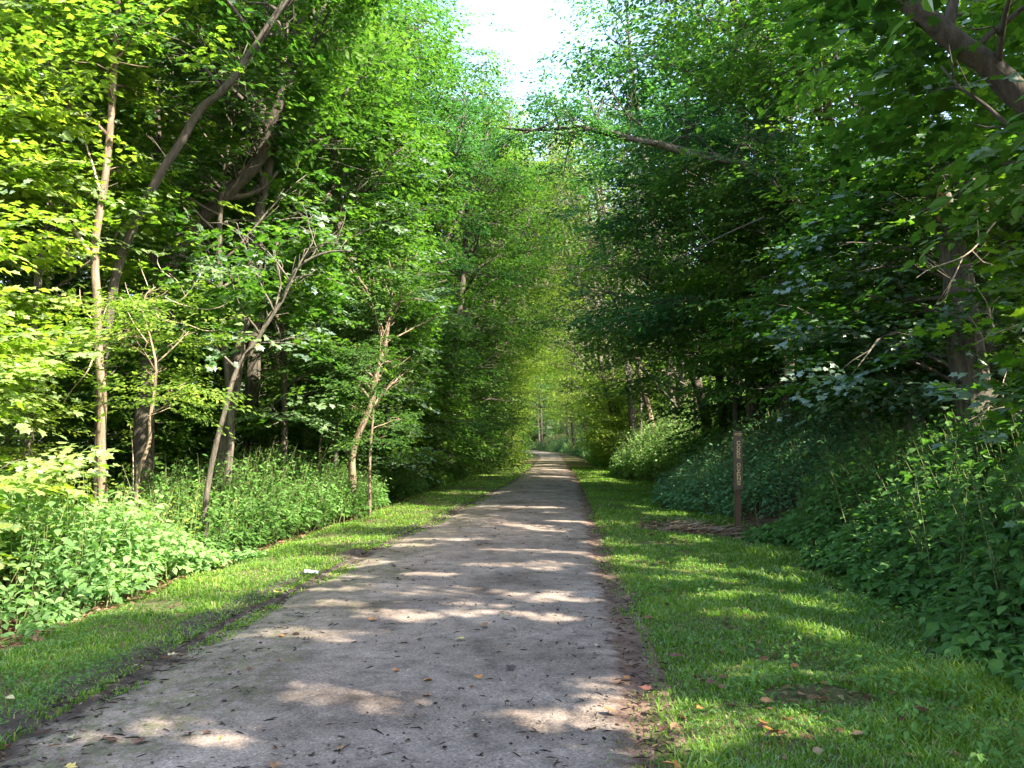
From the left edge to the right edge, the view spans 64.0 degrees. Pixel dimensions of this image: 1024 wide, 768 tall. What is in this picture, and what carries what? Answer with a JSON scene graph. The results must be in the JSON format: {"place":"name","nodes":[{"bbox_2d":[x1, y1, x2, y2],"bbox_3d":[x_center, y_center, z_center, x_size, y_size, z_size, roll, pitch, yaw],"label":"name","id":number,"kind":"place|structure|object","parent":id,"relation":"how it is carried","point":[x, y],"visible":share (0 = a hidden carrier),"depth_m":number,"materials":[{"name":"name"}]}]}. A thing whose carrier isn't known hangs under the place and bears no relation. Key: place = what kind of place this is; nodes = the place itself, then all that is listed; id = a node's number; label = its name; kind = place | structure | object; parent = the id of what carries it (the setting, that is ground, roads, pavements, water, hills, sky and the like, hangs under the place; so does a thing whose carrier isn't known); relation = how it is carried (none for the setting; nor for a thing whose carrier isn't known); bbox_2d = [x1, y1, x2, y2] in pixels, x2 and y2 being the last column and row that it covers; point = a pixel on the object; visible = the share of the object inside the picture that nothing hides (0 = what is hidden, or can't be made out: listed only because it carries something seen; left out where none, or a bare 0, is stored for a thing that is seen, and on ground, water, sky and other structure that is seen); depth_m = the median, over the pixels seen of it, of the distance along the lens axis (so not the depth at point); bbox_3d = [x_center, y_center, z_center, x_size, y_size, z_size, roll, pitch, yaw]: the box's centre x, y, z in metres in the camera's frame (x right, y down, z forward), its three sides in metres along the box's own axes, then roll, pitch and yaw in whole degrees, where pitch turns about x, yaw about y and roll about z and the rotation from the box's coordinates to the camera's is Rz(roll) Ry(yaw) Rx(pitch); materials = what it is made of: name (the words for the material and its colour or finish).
{"place":"outdoors","nodes":[
{"label":"outdoors","id":0,"kind":"place"},
{"bbox_2d":[0,450,693,767],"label":"gravel path","id":1,"kind":"structure","parent":0,"point":[305,683],"depth_m":5.66,"materials":[{"name":"grey gravel"}]},
{"bbox_2d":[0,464,698,767],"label":"bark debris","id":2,"kind":"object","parent":1,"relation":"on","point":[8,746],"visible":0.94,"depth_m":5.36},
{"bbox_2d":[0,381,1023,767],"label":"ground","id":3,"kind":"structure","parent":0,"point":[578,461],"depth_m":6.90,"materials":[{"name":"green plant"}]},
{"bbox_2d":[0,434,44,599],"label":"shrub","id":4,"kind":"object","parent":3,"relation":"on","point":[4,525],"visible":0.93,"depth_m":8.39,"materials":[{"name":"green plant"}]},
{"bbox_2d":[0,29,126,402],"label":"understory tree","id":5,"kind":"object","parent":3,"relation":"on","point":[50,125],"visible":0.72,"depth_m":12.37,"materials":[{"name":"green plant"}]},
{"bbox_2d":[0,179,129,553],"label":"understory tree","id":6,"kind":"object","parent":3,"relation":"on","point":[27,363],"visible":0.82,"depth_m":10.11,"materials":[{"name":"green plant"}]},
{"bbox_2d":[0,341,130,519],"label":"understory tree","id":7,"kind":"object","parent":3,"relation":"on","point":[44,414],"visible":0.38,"depth_m":13.20,"materials":[{"name":"green plant"}]},
{"bbox_2d":[0,201,159,468],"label":"understory tree","id":8,"kind":"object","parent":3,"relation":"on","point":[57,280],"visible":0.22,"depth_m":17.10,"materials":[{"name":"green plant"}]},
{"bbox_2d":[0,0,206,524],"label":"understory tree","id":9,"kind":"object","parent":3,"relation":"on","point":[11,7],"visible":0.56,"depth_m":13.80,"materials":[{"name":"green plant"}]},
{"bbox_2d":[0,0,230,475],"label":"tree","id":10,"kind":"object","parent":3,"relation":"on","point":[134,289],"visible":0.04,"depth_m":22.65,"materials":[{"name":"green plant"}]},
{"bbox_2d":[0,262,243,505],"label":"understory tree","id":11,"kind":"object","parent":3,"relation":"on","point":[182,432],"visible":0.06,"depth_m":20.57,"materials":[{"name":"green plant"}]},
{"bbox_2d":[0,0,252,514],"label":"tree","id":12,"kind":"object","parent":3,"relation":"on","point":[131,181],"visible":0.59,"depth_m":13.31,"materials":[{"name":"green plant"}]},
{"bbox_2d":[3,465,252,627],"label":"tall weeds","id":13,"kind":"object","parent":3,"relation":"on","point":[85,523],"visible":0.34,"depth_m":9.96,"materials":[{"name":"green plant"}]},
{"bbox_2d":[1,343,265,516],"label":"understory tree","id":14,"kind":"object","parent":3,"relation":"on","point":[165,443],"visible":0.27,"depth_m":18.93,"materials":[{"name":"green plant"}]},
{"bbox_2d":[0,462,270,640],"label":"leafy bush","id":15,"kind":"object","parent":3,"relation":"on","point":[106,565],"visible":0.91,"depth_m":9.37,"materials":[{"name":"green plant"}]},
{"bbox_2d":[34,273,262,519],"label":"sapling","id":16,"kind":"object","parent":3,"relation":"on","point":[157,299],"visible":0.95,"depth_m":12.20,"materials":[{"name":"green plant"}]},
{"bbox_2d":[0,0,361,306],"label":"tree","id":17,"kind":"object","parent":3,"relation":"on","point":[87,78],"visible":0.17,"depth_m":16.00,"materials":[{"name":"green plant"}]},
{"bbox_2d":[55,11,362,539],"bbox_3d":[-6.168,-2.197,17.340,6.374,11.019,7.099,0,-4,2],"label":"understory tree","id":18,"kind":"object","parent":3,"relation":"on","point":[314,105],"visible":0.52,"depth_m":16.45,"materials":[{"name":"green plant"}]},
{"bbox_2d":[48,272,386,470],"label":"understory tree","id":19,"kind":"object","parent":3,"relation":"on","point":[221,388],"visible":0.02,"depth_m":23.50,"materials":[{"name":"green plant"}]},
{"bbox_2d":[46,0,392,506],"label":"tree","id":20,"kind":"object","parent":3,"relation":"on","point":[192,121],"visible":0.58,"depth_m":14.15,"materials":[{"name":"green plant"}]},
{"bbox_2d":[15,0,441,504],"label":"tree","id":21,"kind":"object","parent":3,"relation":"on","point":[141,412],"visible":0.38,"depth_m":16.69,"materials":[{"name":"green plant"}]},
{"bbox_2d":[102,192,355,541],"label":"tree","id":22,"kind":"object","parent":3,"relation":"on","point":[319,253],"visible":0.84,"depth_m":14.24,"materials":[{"name":"green plant"}]},
{"bbox_2d":[82,437,391,554],"bbox_3d":[-5.908,2.325,18.571,5.870,2.286,11.656,0,-4,2],"label":"leafy bush","id":23,"kind":"object","parent":3,"relation":"on","point":[269,503],"visible":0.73,"depth_m":16.13,"materials":[{"name":"green plant"}]},
{"bbox_2d":[68,0,421,534],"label":"tree","id":24,"kind":"object","parent":3,"relation":"on","point":[260,211],"visible":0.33,"depth_m":17.27,"materials":[{"name":"green plant"}]},
{"bbox_2d":[29,0,471,515],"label":"tree","id":25,"kind":"object","parent":3,"relation":"on","point":[251,388],"visible":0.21,"depth_m":22.20,"materials":[{"name":"green plant"}]},
{"bbox_2d":[114,5,422,451],"bbox_3d":[-7.110,-5.133,24.725,9.654,18.130,9.921,3,-5,-32],"label":"tree","id":26,"kind":"object","parent":3,"relation":"on","point":[323,187],"visible":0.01,"depth_m":24.21,"materials":[{"name":"green plant"}]},
{"bbox_2d":[98,2,450,348],"bbox_3d":[-8.687,-6.214,27.660,12.798,20.489,14.199,0,-4,2],"label":"tree","id":27,"kind":"object","parent":3,"relation":"on","point":[400,48],"visible":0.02,"depth_m":26.19,"materials":[{"name":"green plant"}]},
{"bbox_2d":[114,0,440,460],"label":"tree","id":28,"kind":"object","parent":3,"relation":"on","point":[304,223],"visible":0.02,"depth_m":22.27,"materials":[{"name":"green plant"}]},
{"bbox_2d":[155,346,412,487],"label":"understory tree","id":29,"kind":"object","parent":3,"relation":"on","point":[206,429],"visible":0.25,"depth_m":21.41,"materials":[{"name":"green plant"}]},
{"bbox_2d":[184,143,402,529],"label":"understory tree","id":30,"kind":"object","parent":3,"relation":"on","point":[285,413],"visible":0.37,"depth_m":18.16,"materials":[{"name":"green plant"}]},
{"bbox_2d":[235,366,385,517],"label":"sapling","id":31,"kind":"object","parent":3,"relation":"on","point":[314,436],"visible":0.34,"depth_m":20.64,"materials":[{"name":"green plant"}]},
{"bbox_2d":[166,14,454,454],"bbox_3d":[-6.912,-4.331,28.206,10.250,16.754,8.186,0,-4,2],"label":"tree","id":32,"kind":"object","parent":3,"relation":"on","point":[416,95],"visible":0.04,"depth_m":27.52,"materials":[{"name":"green plant"}]},
{"bbox_2d":[190,49,464,521],"bbox_3d":[-4.230,-2.541,21.437,6.521,12.288,8.311,-3,-5,37],"label":"understory tree","id":33,"kind":"object","parent":3,"relation":"on","point":[391,119],"visible":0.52,"depth_m":20.76,"materials":[{"name":"green plant"}]},
{"bbox_2d":[244,236,432,479],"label":"sapling","id":34,"kind":"object","parent":3,"relation":"on","point":[311,380],"visible":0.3,"depth_m":20.05,"materials":[{"name":"green plant"}]},
{"bbox_2d":[198,306,490,488],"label":"understory tree","id":35,"kind":"object","parent":3,"relation":"on","point":[431,413],"visible":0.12,"depth_m":27.84,"materials":[{"name":"green plant"}]},
{"bbox_2d":[247,243,449,518],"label":"tree","id":36,"kind":"object","parent":3,"relation":"on","point":[422,323],"visible":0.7,"depth_m":18.91,"materials":[{"name":"green plant"}]},
{"bbox_2d":[239,214,457,485],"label":"understory tree","id":37,"kind":"object","parent":3,"relation":"on","point":[396,462],"visible":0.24,"depth_m":23.42,"materials":[{"name":"green plant"}]},
{"bbox_2d":[289,309,432,514],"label":"sapling","id":38,"kind":"object","parent":3,"relation":"on","point":[374,389],"visible":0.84,"depth_m":18.14,"materials":[{"name":"green plant"}]},
{"bbox_2d":[328,452,432,514],"bbox_3d":[-5.519,3.084,26.523,5.624,1.912,8.373,0,-4,2],"label":"leafy bush","id":39,"kind":"object","parent":3,"relation":"on","point":[405,488],"visible":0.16,"depth_m":25.77,"materials":[{"name":"green plant"}]},
{"bbox_2d":[312,0,484,474],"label":"tree","id":40,"kind":"object","parent":3,"relation":"on","point":[431,127],"visible":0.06,"depth_m":30.39,"materials":[{"name":"green plant"}]},
{"bbox_2d":[292,122,512,469],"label":"understory tree","id":41,"kind":"object","parent":3,"relation":"on","point":[458,354],"visible":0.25,"depth_m":29.07,"materials":[{"name":"green plant"}]},
{"bbox_2d":[323,0,521,353],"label":"tree","id":42,"kind":"object","parent":3,"relation":"on","point":[454,8],"visible":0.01,"depth_m":37.24,"materials":[{"name":"green plant"}]},
{"bbox_2d":[345,348,503,487],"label":"understory tree","id":43,"kind":"object","parent":3,"relation":"on","point":[431,440],"visible":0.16,"depth_m":32.71,"materials":[{"name":"green plant"}]},
{"bbox_2d":[304,0,551,465],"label":"tree","id":44,"kind":"object","parent":3,"relation":"on","point":[461,146],"visible":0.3,"depth_m":31.36,"materials":[{"name":"green plant"}]},
{"bbox_2d":[318,48,544,470],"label":"tree","id":45,"kind":"object","parent":3,"relation":"on","point":[477,183],"visible":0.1,"depth_m":33.59,"materials":[{"name":"green plant"}]},
{"bbox_2d":[376,367,562,472],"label":"understory tree","id":46,"kind":"object","parent":3,"relation":"on","point":[510,421],"visible":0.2,"depth_m":43.60,"materials":[{"name":"green plant"}]},
{"bbox_2d":[406,241,537,474],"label":"understory tree","id":47,"kind":"object","parent":3,"relation":"on","point":[474,442],"visible":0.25,"depth_m":37.14,"materials":[{"name":"green plant"}]},
{"bbox_2d":[401,38,575,489],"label":"tree","id":48,"kind":"object","parent":3,"relation":"on","point":[494,235],"visible":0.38,"depth_m":34.69,"materials":[{"name":"green plant"}]},
{"bbox_2d":[423,92,580,424],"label":"tree","id":49,"kind":"object","parent":3,"relation":"on","point":[500,245],"visible":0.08,"depth_m":43.66,"materials":[{"name":"green plant"}]},
{"bbox_2d":[418,46,592,471],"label":"tree","id":50,"kind":"object","parent":3,"relation":"on","point":[511,96],"visible":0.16,"depth_m":47.45,"materials":[{"name":"green plant"}]},
{"bbox_2d":[440,312,573,447],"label":"understory tree","id":51,"kind":"object","parent":3,"relation":"on","point":[540,373],"visible":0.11,"depth_m":58.97,"materials":[{"name":"green plant"}]},
{"bbox_2d":[400,93,614,460],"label":"tree","id":52,"kind":"object","parent":3,"relation":"on","point":[523,322],"visible":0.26,"depth_m":40.62,"materials":[{"name":"green plant"}]},
{"bbox_2d":[0,477,1023,767],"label":"leaf litter","id":53,"kind":"object","parent":3,"relation":"on","point":[300,535],"visible":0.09,"depth_m":7.85,"materials":[{"name":"plant"}]},
{"bbox_2d":[446,102,613,446],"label":"tree","id":54,"kind":"object","parent":3,"relation":"on","point":[534,291],"visible":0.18,"depth_m":50.28,"materials":[{"name":"green plant"}]},
{"bbox_2d":[440,132,619,416],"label":"tree","id":55,"kind":"object","parent":3,"relation":"on","point":[523,382],"visible":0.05,"depth_m":58.00,"materials":[{"name":"green plant"}]},
{"bbox_2d":[528,428,593,460],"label":"leafy bank","id":56,"kind":"structure","parent":3,"relation":"on","point":[559,444],"depth_m":143.33,"materials":[{"name":"green plant"}]},
{"bbox_2d":[486,108,663,400],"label":"tree","id":57,"kind":"object","parent":3,"relation":"on","point":[549,296],"visible":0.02,"depth_m":58.37,"materials":[{"name":"green plant"}]},
{"bbox_2d":[496,112,668,453],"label":"tree","id":58,"kind":"object","parent":3,"relation":"on","point":[585,308],"visible":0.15,"depth_m":52.56,"materials":[{"name":"green plant"}]},
{"bbox_2d":[515,180,663,463],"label":"tree","id":59,"kind":"object","parent":3,"relation":"on","point":[605,387],"visible":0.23,"depth_m":51.96,"materials":[{"name":"green plant"}]},
{"bbox_2d":[503,83,691,442],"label":"tree","id":60,"kind":"object","parent":3,"relation":"on","point":[632,410],"visible":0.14,"depth_m":46.77,"materials":[{"name":"green plant"}]},
{"bbox_2d":[521,201,688,467],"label":"tree","id":61,"kind":"object","parent":3,"relation":"on","point":[646,400],"visible":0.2,"depth_m":42.52,"materials":[{"name":"green plant"}]},
{"bbox_2d":[523,0,712,438],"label":"tree","id":62,"kind":"object","parent":3,"relation":"on","point":[606,350],"visible":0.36,"depth_m":32.20,"materials":[{"name":"green plant"}]},
{"bbox_2d":[509,75,732,459],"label":"tree","id":63,"kind":"object","parent":3,"relation":"on","point":[572,273],"visible":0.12,"depth_m":37.02,"materials":[{"name":"green plant"}]},
{"bbox_2d":[529,105,715,430],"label":"tree","id":64,"kind":"object","parent":3,"relation":"on","point":[595,166],"visible":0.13,"depth_m":38.02,"materials":[{"name":"green plant"}]},
{"bbox_2d":[551,342,708,463],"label":"understory tree","id":65,"kind":"object","parent":3,"relation":"on","point":[606,432],"visible":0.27,"depth_m":50.67,"materials":[{"name":"green plant"}]},
{"bbox_2d":[579,366,712,459],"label":"tree","id":66,"kind":"object","parent":3,"relation":"on","point":[612,417],"visible":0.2,"depth_m":49.11,"materials":[{"name":"green plant"}]},
{"bbox_2d":[450,55,877,447],"bbox_3d":[3.404,-2.748,18.779,9.799,9.094,4.411,0,-4,2],"label":"tree","id":67,"kind":"object","parent":3,"relation":"on","point":[609,132],"visible":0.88,"depth_m":18.66,"materials":[{"name":"green plant"}]},
{"bbox_2d":[567,194,769,436],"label":"understory tree","id":68,"kind":"object","parent":3,"relation":"on","point":[639,378],"visible":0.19,"depth_m":32.29,"materials":[{"name":"green plant"}]},
{"bbox_2d":[607,393,760,481],"bbox_3d":[8.033,2.331,38.618,7.019,4.371,17.472,0,-4,2],"label":"leafy bush","id":69,"kind":"object","parent":3,"relation":"on","point":[637,461],"visible":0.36,"depth_m":35.72,"materials":[{"name":"green plant"}]},
{"bbox_2d":[539,29,834,430],"bbox_3d":[6.200,-3.260,23.731,10.860,12.603,9.164,0,-4,2],"label":"understory tree","id":70,"kind":"object","parent":3,"relation":"on","point":[657,326],"visible":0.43,"depth_m":23.73,"materials":[{"name":"green plant"}]},
{"bbox_2d":[544,0,851,433],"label":"tree","id":71,"kind":"object","parent":3,"relation":"on","point":[723,425],"visible":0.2,"depth_m":28.36,"materials":[{"name":"green plant"}]},
{"bbox_2d":[534,0,877,415],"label":"tree","id":72,"kind":"object","parent":3,"relation":"on","point":[628,297],"visible":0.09,"depth_m":26.52,"materials":[{"name":"green plant"}]},
{"bbox_2d":[534,0,893,445],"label":"tree","id":73,"kind":"object","parent":3,"relation":"on","point":[623,87],"visible":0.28,"depth_m":22.46,"materials":[{"name":"green plant"}]},
{"bbox_2d":[594,277,839,457],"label":"understory tree","id":74,"kind":"object","parent":3,"relation":"on","point":[679,410],"visible":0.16,"depth_m":25.97,"materials":[{"name":"green plant"}]},
{"bbox_2d":[581,0,870,466],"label":"tree","id":75,"kind":"object","parent":3,"relation":"on","point":[749,407],"visible":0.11,"depth_m":24.20,"materials":[{"name":"green plant"}]},
{"bbox_2d":[733,431,742,531],"bbox_3d":[4.396,2.047,15.968,0.170,2.258,0.147,1,-4,-2],"label":"trail sign","id":76,"kind":"object","parent":3,"relation":"on","point":[737,462],"visible":0.97,"depth_m":15.94,"materials":[{"name":"brown wood"}]},
{"bbox_2d":[678,641,863,701],"bbox_3d":[1.585,1.849,5.402,0.983,0.259,1.097,4,-5,-41],"label":"weed tuft","id":77,"kind":"object","parent":3,"relation":"on","point":[769,680],"visible":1,"depth_m":5.28,"materials":[{"name":"green plant"}]},
{"bbox_2d":[596,0,971,428],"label":"tree","id":78,"kind":"object","parent":3,"relation":"on","point":[727,210],"visible":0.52,"depth_m":19.18,"materials":[{"name":"green plant"}]},
{"bbox_2d":[633,152,950,485],"bbox_3d":[7.643,-1.513,19.982,9.099,8.136,8.410,-2,-5,29],"label":"understory tree","id":79,"kind":"object","parent":3,"relation":"on","point":[753,348],"visible":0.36,"depth_m":20.34,"materials":[{"name":"green plant"}]},
{"bbox_2d":[650,384,944,518],"bbox_3d":[6.738,1.620,21.687,6.389,3.353,11.586,0,-4,2],"label":"leafy bush","id":80,"kind":"object","parent":3,"relation":"on","point":[692,487],"visible":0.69,"depth_m":18.96,"materials":[{"name":"teal plant"}]},
{"bbox_2d":[647,0,1015,154],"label":"tree","id":81,"kind":"object","parent":3,"relation":"on","point":[803,103],"visible":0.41,"depth_m":11.11,"materials":[{"name":"green plant"}]},
{"bbox_2d":[733,615,932,684],"bbox_3d":[2.359,1.862,5.837,1.168,0.337,1.125,2,-4,-20],"label":"weed tuft","id":82,"kind":"object","parent":3,"relation":"on","point":[861,648],"visible":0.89,"depth_m":5.91,"materials":[{"name":"green plant"}]},
{"bbox_2d":[668,218,1000,382],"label":"understory tree","id":83,"kind":"object","parent":3,"relation":"on","point":[748,305],"visible":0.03,"depth_m":22.81,"materials":[{"name":"green plant"}]},
{"bbox_2d":[678,0,1013,446],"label":"tree","id":84,"kind":"object","parent":3,"relation":"on","point":[769,56],"visible":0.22,"depth_m":17.79,"materials":[{"name":"green plant"}]},
{"bbox_2d":[803,583,932,632],"bbox_3d":[3.382,2.024,7.573,1.254,0.375,1.157,2,-5,-31],"label":"weed tuft","id":85,"kind":"object","parent":3,"relation":"on","point":[912,611],"visible":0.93,"depth_m":7.42,"materials":[{"name":"green plant"}]},
{"bbox_2d":[718,0,1023,457],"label":"understory tree","id":86,"kind":"object","parent":3,"relation":"on","point":[876,344],"visible":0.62,"depth_m":13.04,"materials":[{"name":"green plant"}]},
{"bbox_2d":[720,0,1023,244],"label":"tree","id":87,"kind":"object","parent":3,"relation":"on","point":[993,69],"visible":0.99,"depth_m":7.06,"materials":[{"name":"green plant"}]},
{"bbox_2d":[739,340,1023,691],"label":"leafy bank","id":88,"kind":"structure","parent":3,"relation":"on","point":[974,607],"depth_m":9.02,"materials":[{"name":"green plant"}]},
{"bbox_2d":[745,371,1023,606],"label":"tall weeds","id":89,"kind":"object","parent":3,"relation":"on","point":[965,502],"visible":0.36,"depth_m":9.52,"materials":[{"name":"green plant"}]},
{"bbox_2d":[754,0,1023,401],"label":"tree","id":90,"kind":"object","parent":3,"relation":"on","point":[893,201],"visible":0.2,"depth_m":14.45,"materials":[{"name":"green plant"}]},
{"bbox_2d":[772,181,1023,387],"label":"understory tree","id":91,"kind":"object","parent":3,"relation":"on","point":[928,289],"visible":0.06,"depth_m":16.63,"materials":[{"name":"green plant"}]},
{"bbox_2d":[782,628,1023,707],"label":"weed tuft","id":92,"kind":"object","parent":3,"relation":"on","point":[928,674],"visible":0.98,"depth_m":5.24,"materials":[{"name":"green plant"}]},
{"bbox_2d":[832,115,1023,445],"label":"tree","id":93,"kind":"object","parent":3,"relation":"on","point":[961,362],"visible":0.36,"depth_m":12.19,"materials":[{"name":"plant"}]},
{"bbox_2d":[844,694,1023,767],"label":"weed tuft","id":94,"kind":"object","parent":3,"relation":"on","point":[985,737],"visible":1,"depth_m":4.36,"materials":[{"name":"green plant"}]},
{"bbox_2d":[864,0,1023,370],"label":"understory tree","id":95,"kind":"object","parent":3,"relation":"on","point":[1000,290],"visible":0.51,"depth_m":10.30,"materials":[{"name":"green plant"}]},
{"bbox_2d":[885,0,1023,271],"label":"tree","id":96,"kind":"object","parent":3,"relation":"on","point":[1017,211],"visible":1,"depth_m":4.82,"materials":[{"name":"green plant"}]},
{"bbox_2d":[889,0,1023,353],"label":"understory tree","id":97,"kind":"object","parent":3,"relation":"on","point":[999,225],"visible":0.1,"depth_m":12.82,"materials":[{"name":"green plant"}]},
{"bbox_2d":[910,246,1023,527],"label":"shrub","id":98,"kind":"object","parent":3,"relation":"on","point":[1005,360],"visible":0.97,"depth_m":7.75,"materials":[{"name":"green plant"}]},
{"bbox_2d":[2,0,1023,442],"label":"sky","id":99,"kind":"structure","parent":0,"point":[538,33],"materials":[{"name":"white"}]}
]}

